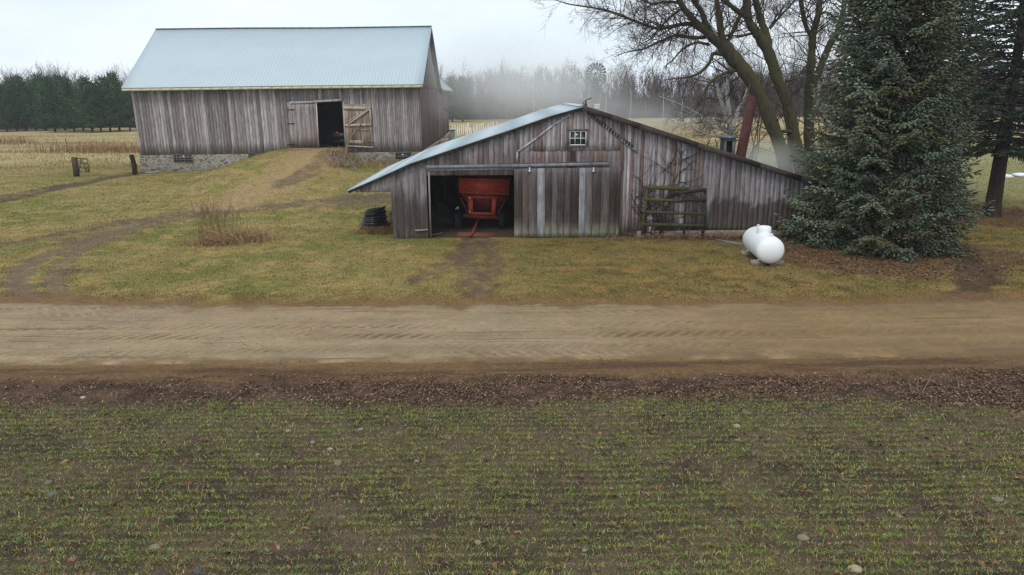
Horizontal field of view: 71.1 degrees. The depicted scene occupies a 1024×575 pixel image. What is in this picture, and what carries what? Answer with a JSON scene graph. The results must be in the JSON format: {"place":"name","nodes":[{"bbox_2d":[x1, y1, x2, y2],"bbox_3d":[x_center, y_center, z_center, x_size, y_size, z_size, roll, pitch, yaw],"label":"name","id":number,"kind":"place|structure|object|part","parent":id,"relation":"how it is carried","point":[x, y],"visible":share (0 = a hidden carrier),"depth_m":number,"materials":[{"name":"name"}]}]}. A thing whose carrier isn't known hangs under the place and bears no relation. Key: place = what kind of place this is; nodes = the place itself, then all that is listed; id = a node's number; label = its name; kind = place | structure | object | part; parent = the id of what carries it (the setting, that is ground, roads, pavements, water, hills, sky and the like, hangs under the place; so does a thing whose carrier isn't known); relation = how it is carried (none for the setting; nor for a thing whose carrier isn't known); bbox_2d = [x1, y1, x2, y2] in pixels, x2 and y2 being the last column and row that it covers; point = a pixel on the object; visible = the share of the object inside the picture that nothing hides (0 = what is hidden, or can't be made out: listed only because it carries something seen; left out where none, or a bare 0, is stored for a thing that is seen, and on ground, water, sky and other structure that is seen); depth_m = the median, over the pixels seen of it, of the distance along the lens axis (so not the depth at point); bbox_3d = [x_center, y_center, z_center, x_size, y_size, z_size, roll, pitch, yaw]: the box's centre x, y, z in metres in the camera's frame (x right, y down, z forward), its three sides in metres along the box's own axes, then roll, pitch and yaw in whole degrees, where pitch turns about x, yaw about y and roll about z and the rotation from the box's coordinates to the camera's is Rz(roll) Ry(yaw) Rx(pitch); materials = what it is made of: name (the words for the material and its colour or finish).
{"place":"outdoors","nodes":[
{"label":"outdoors","id":0,"kind":"place"},
{"bbox_2d":[332,122,344,146],"bbox_3d":[-13.307,-12.212,57.171,1.480,1.875,2.627,-1,15,0],"label":"utility vehicle","id":1,"kind":"object","parent":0,"point":[339,138],"visible":0.58,"depth_m":56.23,"materials":[{"name":"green metal"}]},
{"bbox_2d":[0,97,1023,574],"bbox_3d":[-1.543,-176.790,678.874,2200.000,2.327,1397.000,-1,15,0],"label":"ground","id":2,"kind":"structure","parent":0,"point":[656,369],"depth_m":14.03,"materials":[{"name":"green plant"}]},
{"bbox_2d":[0,83,20,131],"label":"pine tree","id":3,"kind":"object","parent":2,"relation":"on","point":[7,120],"visible":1,"depth_m":138.43,"materials":[{"name":"green plant"}]},
{"bbox_2d":[1,77,22,130],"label":"pine tree","id":4,"kind":"object","parent":2,"relation":"on","point":[5,78],"visible":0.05,"depth_m":141.55,"materials":[{"name":"green plant"}]},
{"bbox_2d":[4,73,35,130],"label":"pine tree","id":5,"kind":"object","parent":2,"relation":"on","point":[17,100],"visible":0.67,"depth_m":140.52,"materials":[{"name":"green plant"}]},
{"bbox_2d":[19,85,38,129],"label":"pine tree","id":6,"kind":"object","parent":2,"relation":"on","point":[26,105],"visible":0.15,"depth_m":142.29,"materials":[{"name":"green plant"}]},
{"bbox_2d":[0,136,61,143],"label":"weed patch","id":7,"kind":"object","parent":2,"relation":"on","point":[17,140],"visible":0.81,"depth_m":99.77,"materials":[{"name":"beige plant"}]},
{"bbox_2d":[19,72,50,130],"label":"pine tree","id":8,"kind":"object","parent":2,"relation":"on","point":[33,85],"visible":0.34,"depth_m":140.30,"materials":[{"name":"green plant"}]},
{"bbox_2d":[32,74,63,131],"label":"pine tree","id":9,"kind":"object","parent":2,"relation":"on","point":[46,92],"visible":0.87,"depth_m":132.92,"materials":[{"name":"green plant"}]},
{"bbox_2d":[44,480,52,485],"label":"stone","id":10,"kind":"object","parent":2,"relation":"on","point":[47,483],"visible":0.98,"depth_m":11.55,"materials":[{"name":"grey stone"}]},
{"bbox_2d":[46,491,57,495],"bbox_3d":[-7.224,3.244,11.258,0.172,0.063,0.134,2,21,-1],"label":"stone","id":11,"kind":"object","parent":2,"relation":"on","point":[51,493],"visible":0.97,"depth_m":11.22,"materials":[{"name":"grey stone"}]},
{"bbox_2d":[49,73,66,129],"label":"pine tree","id":12,"kind":"object","parent":2,"relation":"on","point":[55,77],"visible":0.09,"depth_m":140.75,"materials":[{"name":"green plant"}]},
{"bbox_2d":[53,76,78,131],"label":"pine tree","id":13,"kind":"object","parent":2,"relation":"on","point":[65,95],"visible":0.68,"depth_m":133.17,"materials":[{"name":"green plant"}]},
{"bbox_2d":[13,140,136,153],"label":"weed patch","id":14,"kind":"object","parent":2,"relation":"on","point":[64,148],"visible":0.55,"depth_m":77.07,"materials":[{"name":"brown plant"}]},
{"bbox_2d":[20,144,139,153],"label":"weed patch","id":15,"kind":"object","parent":2,"relation":"on","point":[122,149],"visible":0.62,"depth_m":75.15,"materials":[{"name":"brown plant"}]},
{"bbox_2d":[71,157,89,176],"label":"field gate","id":16,"kind":"structure","parent":2,"relation":"on","point":[75,166],"depth_m":52.34,"materials":[{"name":"brown wood"}]},
{"bbox_2d":[68,74,105,132],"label":"pine tree","id":17,"kind":"object","parent":2,"relation":"on","point":[82,112],"visible":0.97,"depth_m":131.00,"materials":[{"name":"green plant"}]},
{"bbox_2d":[85,80,113,131],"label":"pine tree","id":18,"kind":"object","parent":2,"relation":"on","point":[94,83],"visible":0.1,"depth_m":133.47,"materials":[{"name":"green plant"}]},
{"bbox_2d":[89,74,124,131],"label":"pine tree","id":19,"kind":"object","parent":2,"relation":"on","point":[107,93],"visible":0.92,"depth_m":132.89,"materials":[{"name":"green plant"}]},
{"bbox_2d":[105,71,132,130],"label":"pine tree","id":20,"kind":"object","parent":2,"relation":"on","point":[112,78],"visible":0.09,"depth_m":137.10,"materials":[{"name":"green plant"}]},
{"bbox_2d":[114,84,135,130],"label":"pine tree","id":21,"kind":"object","parent":2,"relation":"on","point":[127,111],"visible":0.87,"depth_m":134.79,"materials":[{"name":"green plant"}]},
{"bbox_2d":[129,154,137,174],"bbox_3d":[-28.222,-9.076,53.491,0.405,1.696,0.381,-13,19,-39],"label":"gate post","id":22,"kind":"object","parent":2,"relation":"on","point":[134,164],"visible":0.94,"depth_m":53.36,"materials":[{"name":"brown wood"}]},
{"bbox_2d":[149,543,160,549],"bbox_3d":[-4.923,3.585,9.892,0.154,0.065,0.125,1,21,-4],"label":"stone","id":23,"kind":"object","parent":2,"relation":"on","point":[154,546],"visible":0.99,"depth_m":9.87,"materials":[{"name":"grey stone"}]},
{"bbox_2d":[193,568,202,574],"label":"stone","id":24,"kind":"object","parent":2,"relation":"on","point":[197,571],"visible":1,"depth_m":9.35,"materials":[{"name":"grey stone"}]},
{"bbox_2d":[179,233,254,247],"bbox_3d":[-12.607,-2.006,30.301,3.122,0.477,1.862,-1,15,0],"label":"dry grass clump","id":25,"kind":"object","parent":2,"relation":"on","point":[210,241],"visible":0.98,"depth_m":30.20,"materials":[{"name":"brown plant"}]},
{"bbox_2d":[187,189,250,237],"bbox_3d":[-12.734,-3.099,30.852,3.103,2.297,1.631,-1,15,0],"label":"shrub","id":26,"kind":"object","parent":2,"relation":"on","point":[216,216],"visible":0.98,"depth_m":30.92,"materials":[{"name":"brown plant"}]},
{"bbox_2d":[194,224,295,244],"bbox_3d":[-11.595,-2.341,31.011,4.205,0.739,2.141,-1,15,0],"label":"dry grass clump","id":27,"kind":"object","parent":2,"relation":"on","point":[253,234],"visible":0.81,"depth_m":30.78,"materials":[{"name":"brown plant"}]},
{"bbox_2d":[121,25,452,172],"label":"barn","id":28,"kind":"structure","parent":2,"relation":"on","point":[202,98],"depth_m":54.88,"materials":[{"name":"grey wood"}]},
{"bbox_2d":[172,154,191,162],"bbox_3d":[-25.347,-9.953,55.145,1.492,0.660,0.062,0,15,0],"label":"window","id":29,"kind":"structure","parent":28,"relation":"in","point":[177,158],"depth_m":55.15,"materials":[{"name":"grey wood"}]},
{"bbox_2d":[247,153,261,156],"bbox_3d":[-19.621,-10.075,55.125,1.432,0.536,0.062,0,15,0],"label":"window","id":30,"kind":"structure","parent":28,"relation":"in","point":[249,154],"depth_m":55.09,"materials":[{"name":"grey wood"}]},
{"bbox_2d":[287,103,318,147],"bbox_3d":[-15.961,-12.329,54.498,2.511,3.319,0.085,0,15,0],"label":"door","id":31,"kind":"structure","parent":28,"relation":"in","point":[298,120],"depth_m":54.50,"materials":[{"name":"grey wood"}]},
{"bbox_2d":[343,104,373,147],"bbox_3d":[-11.640,-12.259,54.472,2.233,3.296,0.170,0,15,0],"label":"door","id":32,"kind":"structure","parent":28,"relation":"in","point":[362,136],"depth_m":54.45,"materials":[{"name":"brown wood"}]},
{"bbox_2d":[394,152,411,159],"bbox_3d":[-8.365,-10.110,55.143,1.315,0.599,0.062,0,15,0],"label":"window","id":33,"kind":"structure","parent":28,"relation":"in","point":[402,155],"depth_m":55.13,"materials":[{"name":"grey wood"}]},
{"bbox_2d":[334,460,342,466],"bbox_3d":[-2.934,2.967,12.103,0.142,0.114,0.146,2,21,-1],"label":"stone","id":34,"kind":"object","parent":2,"relation":"on","point":[338,463],"visible":0.98,"depth_m":12.06,"materials":[{"name":"beige stone"}]},
{"bbox_2d":[343,124,361,160],"bbox_3d":[-11.907,-10.399,52.197,1.205,2.816,5.321,-1,15,0],"label":"vine","id":35,"kind":"object","parent":2,"relation":"on","point":[349,139],"visible":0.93,"depth_m":54.31,"materials":[{"name":"brown plant"}]},
{"bbox_2d":[326,145,403,168],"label":"rubble bank","id":36,"kind":"structure","parent":2,"relation":"on","point":[337,155],"depth_m":51.62,"materials":[{"name":"stone"}]},
{"bbox_2d":[350,225,398,234],"bbox_3d":[-5.946,-2.600,32.404,2.960,0.422,1.007,-1,15,0],"label":"dry grass clump","id":37,"kind":"object","parent":2,"relation":"on","point":[380,230],"visible":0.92,"depth_m":32.34,"materials":[{"name":"brown plant"}]},
{"bbox_2d":[359,222,390,229],"bbox_3d":[-6.471,-2.898,34.071,1.340,0.172,1.280,-1,15,0],"label":"pallet","id":38,"kind":"object","parent":2,"relation":"on","point":[389,224],"visible":0.39,"depth_m":33.82,"materials":[{"name":"brown wood"}]},
{"bbox_2d":[359,206,387,226],"bbox_3d":[-6.575,-3.393,33.907,1.378,0.917,1.259,-1,15,0],"label":"pipe coil","id":39,"kind":"object","parent":38,"relation":"on","point":[373,217],"visible":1,"depth_m":33.50,"materials":[{"name":"black plastic"}]},
{"bbox_2d":[428,202,454,224],"bbox_3d":[-3.498,-3.658,35.136,1.614,1.098,1.469,-1,15,0],"label":"canvas heap","id":40,"kind":"object","parent":2,"relation":"on","point":[441,213],"visible":0.94,"depth_m":34.74,"materials":[{"name":"black fabric"}]},
{"bbox_2d":[449,130,454,140],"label":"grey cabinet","id":41,"kind":"object","parent":2,"relation":"on","point":[452,135],"visible":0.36,"depth_m":82.26,"materials":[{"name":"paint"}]},
{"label":"door","id":42,"kind":"part","parent":41,"relation":"part of","materials":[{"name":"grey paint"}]},
{"bbox_2d":[443,75,461,121],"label":"pine tree","id":43,"kind":"object","parent":2,"relation":"on","point":[450,82],"visible":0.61,"depth_m":168.27,"materials":[{"name":"green plant"}]},
{"bbox_2d":[448,75,476,121],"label":"pine tree","id":44,"kind":"object","parent":2,"relation":"on","point":[464,98],"visible":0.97,"depth_m":167.87,"materials":[{"name":"green plant"}]},
{"bbox_2d":[456,232,493,235],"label":"door sill planks","id":45,"kind":"object","parent":2,"relation":"on","point":[474,234],"depth_m":31.83,"materials":[{"name":"brown wood"}]},
{"bbox_2d":[455,172,509,236],"bbox_3d":[-1.371,-4.000,33.597,2.573,2.378,5.119,-1,15,0],"label":"grain wagon","id":46,"kind":"object","parent":2,"relation":"on","point":[483,196],"visible":1,"depth_m":33.21,"materials":[{"name":"red paint"}]},
{"bbox_2d":[0,58,1023,129],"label":"bare wood","id":47,"kind":"object","parent":2,"relation":"on","point":[510,93],"visible":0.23,"depth_m":189.29,"materials":[{"name":"grey plant"}]},
{"bbox_2d":[0,376,1023,574],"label":"straw","id":48,"kind":"object","parent":2,"relation":"on","point":[513,476],"visible":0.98,"depth_m":11.60,"materials":[{"name":"beige plant"}]},
{"bbox_2d":[0,390,1023,574],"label":"crop seedlings","id":49,"kind":"object","parent":2,"relation":"on","point":[426,537],"visible":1,"depth_m":11.28,"materials":[{"name":"green plant"}]},
{"bbox_2d":[0,366,1023,414],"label":"leaf litter","id":50,"kind":"object","parent":2,"relation":"on","point":[795,389],"visible":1,"depth_m":15.13,"materials":[{"name":"brown plant"}]},
{"bbox_2d":[0,295,1023,574],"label":"pebbles","id":51,"kind":"object","parent":2,"relation":"on","point":[516,445],"visible":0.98,"depth_m":12.86,"materials":[{"name":"stone"}]},
{"bbox_2d":[4,388,1023,574],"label":"stones","id":52,"kind":"object","parent":2,"relation":"on","point":[635,498],"depth_m":11.14,"materials":[{"name":"grey stone"}]},
{"bbox_2d":[348,102,824,238],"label":"shed","id":53,"kind":"structure","parent":2,"relation":"on","point":[562,171],"depth_m":30.65,"materials":[{"name":"grey wood"}]},
{"bbox_2d":[514,167,620,237],"bbox_3d":[2.358,-3.642,30.749,4.537,3.019,0.102,0,15,0],"label":"sliding door","id":54,"kind":"structure","parent":53,"relation":"in","point":[547,197],"depth_m":30.76,"materials":[{"name":"grey wood"}]},
{"bbox_2d":[567,129,588,146],"bbox_3d":[2.773,-6.293,30.150,0.895,0.738,0.110,0,15,0],"label":"window","id":55,"kind":"structure","parent":53,"relation":"in","point":[575,137],"depth_m":30.16,"materials":[{"name":"white wood"}]},
{"bbox_2d":[631,146,702,235],"bbox_3d":[6.700,-3.868,30.800,3.187,4.376,0.087,-1,15,0],"label":"climbing vine","id":56,"kind":"object","parent":53,"relation":"attached to","point":[653,214],"visible":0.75,"depth_m":30.79,"materials":[{"name":"brown plant"}]},
{"bbox_2d":[718,135,738,153],"bbox_3d":[11.376,-7.353,37.811,0.804,1.345,1.100,-1,15,0],"label":"vent box","id":57,"kind":"object","parent":53,"relation":"on","point":[727,143],"visible":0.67,"depth_m":37.46,"materials":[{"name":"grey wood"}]},
{"bbox_2d":[585,62,605,109],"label":"windmill","id":58,"kind":"object","parent":2,"relation":"on","point":[593,81],"visible":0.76,"depth_m":69.10,"materials":[{"name":"metal"}]},
{"bbox_2d":[594,104,599,145],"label":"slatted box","id":59,"kind":"object","parent":2,"relation":"on","point":[597,106],"visible":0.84,"depth_m":67.87,"materials":[{"name":"white wood"}]},
{"bbox_2d":[531,0,825,172],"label":"maple tree","id":60,"kind":"object","parent":2,"relation":"on","point":[739,65],"visible":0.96,"depth_m":40.17,"materials":[{"name":"brown plant"}]},
{"bbox_2d":[563,229,793,240],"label":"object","id":61,"kind":"object","parent":2,"relation":"on","point":[683,237],"visible":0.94,"depth_m":30.65,"materials":[{"name":"brown plant"}]},
{"bbox_2d":[715,239,742,245],"bbox_3d":[9.058,-1.893,29.818,0.300,0.060,1.276,-10,18,-32],"label":"plank","id":62,"kind":"object","parent":2,"relation":"on","point":[730,242],"visible":0.86,"depth_m":29.76,"materials":[{"name":"grey wood"}]},
{"bbox_2d":[659,34,799,153],"bbox_3d":[13.509,-11.335,45.378,9.040,9.101,5.574,-1,15,0],"label":"birch tree","id":63,"kind":"object","parent":2,"relation":"on","point":[729,119],"visible":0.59,"depth_m":44.95,"materials":[{"name":"grey plant"}]},
{"bbox_2d":[462,232,1022,294],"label":"yard leaves","id":64,"kind":"object","parent":2,"relation":"on","point":[890,271],"visible":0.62,"depth_m":25.90,"materials":[{"name":"brown plant"}]},
{"bbox_2d":[729,96,757,200],"bbox_3d":[12.304,-7.233,38.467,1.327,5.926,0.550,-1,15,0],"label":"stack pipe","id":65,"kind":"object","parent":2,"relation":"on","point":[746,127],"visible":0.64,"depth_m":37.92,"materials":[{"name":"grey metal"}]},
{"bbox_2d":[650,0,840,191],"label":"maple tree","id":66,"kind":"object","parent":2,"relation":"on","point":[762,37],"visible":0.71,"depth_m":41.80,"materials":[{"name":"brown plant"}]},
{"bbox_2d":[741,409,750,415],"bbox_3d":[4.537,2.431,13.897,0.203,0.102,0.210,-3,21,-22],"label":"stone","id":67,"kind":"object","parent":2,"relation":"on","point":[744,412],"visible":1,"depth_m":13.83,"materials":[{"name":"beige stone"}]},
{"bbox_2d":[740,250,754,256],"bbox_3d":[8.997,-1.286,27.399,0.500,0.240,0.230,-2,15,-4],"label":"concrete block","id":68,"kind":"object","parent":2,"relation":"on","point":[744,253],"depth_m":27.30,"materials":[{"name":"grey concrete"}]},
{"bbox_2d":[665,0,838,160],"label":"bare tree","id":69,"kind":"object","parent":2,"relation":"on","point":[757,144],"visible":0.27,"depth_m":62.28,"materials":[{"name":"brown plant"}]},
{"bbox_2d":[750,259,764,265],"bbox_3d":[8.857,-0.876,25.874,0.500,0.240,0.230,-2,15,-4],"label":"concrete block","id":70,"kind":"object","parent":2,"relation":"on","point":[753,262],"depth_m":25.77,"materials":[{"name":"grey concrete"}]},
{"bbox_2d":[768,259,783,265],"bbox_3d":[9.499,-0.871,25.833,0.500,0.240,0.230,-1,15,-13],"label":"concrete block","id":71,"kind":"object","parent":2,"relation":"on","point":[779,262],"depth_m":25.75,"materials":[{"name":"grey concrete"}]},
{"bbox_2d":[743,224,784,263],"bbox_3d":[9.250,-1.690,26.422,0.974,1.197,2.556,0,15,4],"label":"propane tank","id":72,"kind":"object","parent":71,"relation":"on","point":[763,243],"visible":1,"depth_m":25.46,"materials":[{"name":"white metal"}]},
{"bbox_2d":[734,0,856,151],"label":"bare tree","id":73,"kind":"object","parent":2,"relation":"on","point":[793,68],"visible":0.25,"depth_m":59.23,"materials":[{"name":"brown plant"}]},
{"bbox_2d":[723,0,880,178],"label":"maple tree","id":74,"kind":"object","parent":2,"relation":"on","point":[807,110],"visible":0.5,"depth_m":43.01,"materials":[{"name":"brown plant"}]},
{"bbox_2d":[797,534,808,541],"bbox_3d":[4.053,3.484,9.983,0.160,0.080,0.121,8,23,19],"label":"stone","id":75,"kind":"object","parent":2,"relation":"on","point":[803,537],"visible":0.96,"depth_m":9.95,"materials":[{"name":"beige stone"}]},
{"bbox_2d":[761,0,860,161],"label":"bare tree","id":76,"kind":"object","parent":2,"relation":"on","point":[816,64],"visible":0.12,"depth_m":61.98,"materials":[{"name":"brown plant"}]},
{"bbox_2d":[823,524,839,533],"bbox_3d":[4.533,3.425,10.169,0.212,0.098,0.211,-3,21,-21],"label":"stone","id":77,"kind":"object","parent":2,"relation":"on","point":[831,528],"visible":0.96,"depth_m":10.13,"materials":[{"name":"brown stone"}]},
{"bbox_2d":[847,564,862,572],"bbox_3d":[4.457,3.660,9.312,0.182,0.086,0.143,7,22,17],"label":"stone","id":78,"kind":"object","parent":2,"relation":"on","point":[856,567],"visible":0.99,"depth_m":9.28,"materials":[{"name":"beige stone"}]},
{"bbox_2d":[773,0,995,262],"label":"spruce tree","id":79,"kind":"object","parent":2,"relation":"on","point":[884,175],"visible":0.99,"depth_m":27.16,"materials":[{"name":"green plant"}]},
{"bbox_2d":[895,513,903,518],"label":"stone","id":80,"kind":"object","parent":2,"relation":"on","point":[898,515],"visible":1,"depth_m":10.46,"materials":[{"name":"beige stone"}]},
{"bbox_2d":[893,0,1005,211],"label":"spruce tree","id":81,"kind":"object","parent":2,"relation":"on","point":[963,63],"visible":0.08,"depth_m":30.66,"materials":[{"name":"green plant"}]},
{"bbox_2d":[938,0,1009,187],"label":"spruce tree","id":82,"kind":"object","parent":2,"relation":"on","point":[989,38],"visible":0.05,"depth_m":41.44,"materials":[{"name":"green plant"}]},
{"bbox_2d":[946,0,1023,216],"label":"pine tree","id":83,"kind":"object","parent":2,"relation":"on","point":[1003,128],"visible":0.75,"depth_m":33.90,"materials":[{"name":"green plant"}]},
{"bbox_2d":[991,497,1002,502],"bbox_3d":[7.361,3.215,10.879,0.174,0.070,0.122,4,21,7],"label":"stone","id":84,"kind":"object","parent":2,"relation":"on","point":[998,499],"visible":1,"depth_m":10.85,"materials":[{"name":"grey stone"}]},
{"bbox_2d":[1011,173,1023,176],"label":"white tarp","id":85,"kind":"object","parent":2,"relation":"on","point":[1018,174],"visible":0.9,"depth_m":52.12,"materials":[{"name":"plastic"}]},
{"bbox_2d":[0,294,1023,365],"bbox_3d":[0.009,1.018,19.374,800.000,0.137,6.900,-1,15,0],"label":"road","id":86,"kind":"structure","parent":0,"point":[805,337],"depth_m":18.68,"materials":[{"name":"brown gravel"}]},
{"bbox_2d":[0,219,1023,305],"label":"lawn grass","id":87,"kind":"structure","parent":0,"point":[411,273],"depth_m":25.66,"materials":[{"name":"green plant"}]},
{"bbox_2d":[641,185,706,235],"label":"wooden gate","id":88,"kind":"structure","parent":87,"relation":"on","point":[682,190],"depth_m":30.50,"materials":[{"name":"brown wood"}]},
{"bbox_2d":[0,147,1023,228],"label":"yard grass","id":89,"kind":"structure","parent":0,"point":[207,197],"depth_m":42.76,"materials":[{"name":"green plant"}]},
{"bbox_2d":[0,127,1023,170],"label":"meadow grass","id":90,"kind":"structure","parent":0,"point":[87,154],"depth_m":75.96,"materials":[{"name":"beige plant"}]},
{"bbox_2d":[0,0,1023,97],"label":"sky","id":91,"kind":"structure","parent":0,"point":[94,35],"materials":[{"name":"white"}]}
]}

